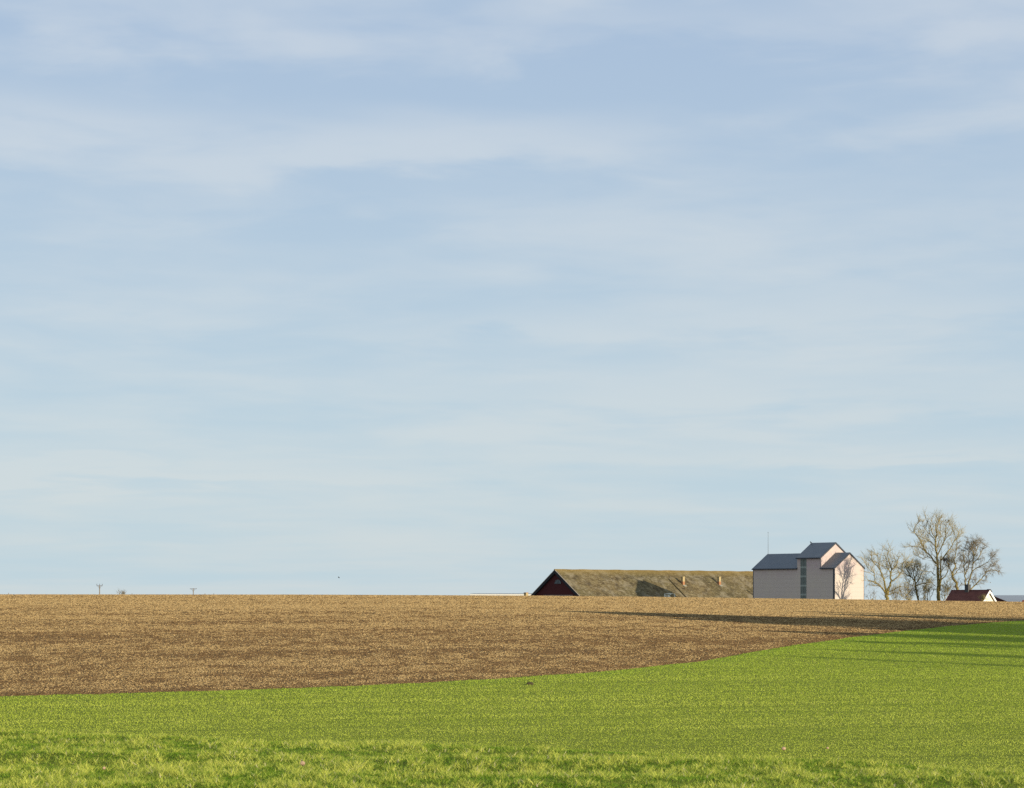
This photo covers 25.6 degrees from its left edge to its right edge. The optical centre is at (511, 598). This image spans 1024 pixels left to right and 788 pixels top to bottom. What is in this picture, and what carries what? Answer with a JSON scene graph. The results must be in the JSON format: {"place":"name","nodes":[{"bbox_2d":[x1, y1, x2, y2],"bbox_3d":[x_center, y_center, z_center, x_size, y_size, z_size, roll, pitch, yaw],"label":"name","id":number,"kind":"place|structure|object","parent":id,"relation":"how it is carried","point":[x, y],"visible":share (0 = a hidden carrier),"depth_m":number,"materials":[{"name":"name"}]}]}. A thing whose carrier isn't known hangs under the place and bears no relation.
{"place":"outdoors","nodes":[
{"label":"outdoors","id":0,"kind":"place"},
{"bbox_2d":[0,621,1023,787],"bbox_3d":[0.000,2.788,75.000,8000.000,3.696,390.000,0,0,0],"label":"wheat field","id":1,"kind":"structure","parent":0,"point":[545,735],"depth_m":78.12,"materials":[{"name":"plant"}]},
{"bbox_2d":[0,620,1023,770],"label":"young wheat","id":2,"kind":"object","parent":1,"relation":"on","point":[931,640],"visible":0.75,"depth_m":84.50,"materials":[{"name":"green plant"}]},
{"bbox_2d":[0,726,1023,787],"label":"grass","id":3,"kind":"structure","parent":0,"point":[348,770],"depth_m":22.67,"materials":[{"name":"green plant"}]},
{"bbox_2d":[0,594,1023,695],"bbox_3d":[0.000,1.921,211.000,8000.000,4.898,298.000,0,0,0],"label":"stubble field","id":4,"kind":"structure","parent":0,"point":[227,657],"depth_m":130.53,"materials":[{"name":"beige plant"}]},
{"bbox_2d":[0,0,1023,600],"label":"sky","id":5,"kind":"structure","parent":0,"point":[381,297],"materials":[{"name":"blue"}]},
{"bbox_3d":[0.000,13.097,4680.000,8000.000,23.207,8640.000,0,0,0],"label":"ground","id":6,"kind":"structure","parent":0,"visible":0},
{"bbox_2d":[470,592,531,595],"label":"stable building","id":7,"kind":"structure","parent":6,"relation":"on","point":[520,594],"depth_m":603.14,"materials":[{"name":"white"}]},
{"bbox_2d":[530,569,752,597],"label":"barn","id":8,"kind":"structure","parent":6,"relation":"on","point":[647,583],"depth_m":539.64,"materials":[{"name":"tile"}]},
{"bbox_2d":[751,542,864,599],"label":"granary","id":9,"kind":"structure","parent":6,"relation":"on","point":[828,570],"depth_m":501.17,"materials":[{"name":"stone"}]},
{"bbox_2d":[856,538,914,599],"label":"bare tree","id":10,"kind":"object","parent":6,"relation":"on","point":[887,591],"visible":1,"depth_m":488.83,"materials":[{"name":"brown plant"}]},
{"bbox_2d":[890,584,904,599],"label":"bare shrub","id":11,"kind":"object","parent":6,"relation":"on","point":[891,587],"visible":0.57,"depth_m":555.52,"materials":[{"name":"brown plant"}]},
{"bbox_2d":[902,581,915,599],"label":"bare shrub","id":12,"kind":"object","parent":6,"relation":"on","point":[908,589],"visible":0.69,"depth_m":559.48,"materials":[{"name":"brown plant"}]},
{"bbox_2d":[891,556,935,599],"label":"bare tree","id":13,"kind":"object","parent":6,"relation":"on","point":[913,577],"visible":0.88,"depth_m":559.59,"materials":[{"name":"brown plant"}]},
{"bbox_2d":[919,578,938,599],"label":"bare shrub","id":14,"kind":"object","parent":6,"relation":"on","point":[928,588],"visible":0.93,"depth_m":557.06,"materials":[{"name":"brown plant"}]},
{"bbox_2d":[898,508,965,600],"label":"bare tree","id":15,"kind":"object","parent":6,"relation":"on","point":[937,562],"visible":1,"depth_m":555.52,"materials":[{"name":"brown plant"}]},
{"bbox_2d":[935,580,954,600],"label":"bare shrub","id":16,"kind":"object","parent":6,"relation":"on","point":[946,589],"visible":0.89,"depth_m":555.52,"materials":[{"name":"brown plant"}]},
{"bbox_2d":[942,535,969,589],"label":"bare tree","id":17,"kind":"object","parent":6,"relation":"on","point":[956,584],"visible":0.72,"depth_m":563.94,"materials":[{"name":"brown plant"}]},
{"bbox_2d":[944,583,995,600],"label":"farmhouse","id":18,"kind":"object","parent":6,"relation":"on","point":[967,594],"visible":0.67,"depth_m":432.39,"materials":[{"name":"red tile"}]},
{"bbox_2d":[957,534,1004,589],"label":"bare tree","id":19,"kind":"object","parent":6,"relation":"on","point":[970,547],"visible":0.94,"depth_m":549.08,"materials":[{"name":"brown plant"}]},
{"bbox_2d":[978,594,986,600],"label":"bare shrub","id":20,"kind":"object","parent":6,"relation":"on","point":[983,597],"visible":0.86,"depth_m":423.76,"materials":[{"name":"brown plant"}]},
{"bbox_2d":[993,595,1023,601],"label":"grey roofed shed","id":21,"kind":"structure","parent":6,"relation":"on","point":[1015,598],"depth_m":567.98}
]}

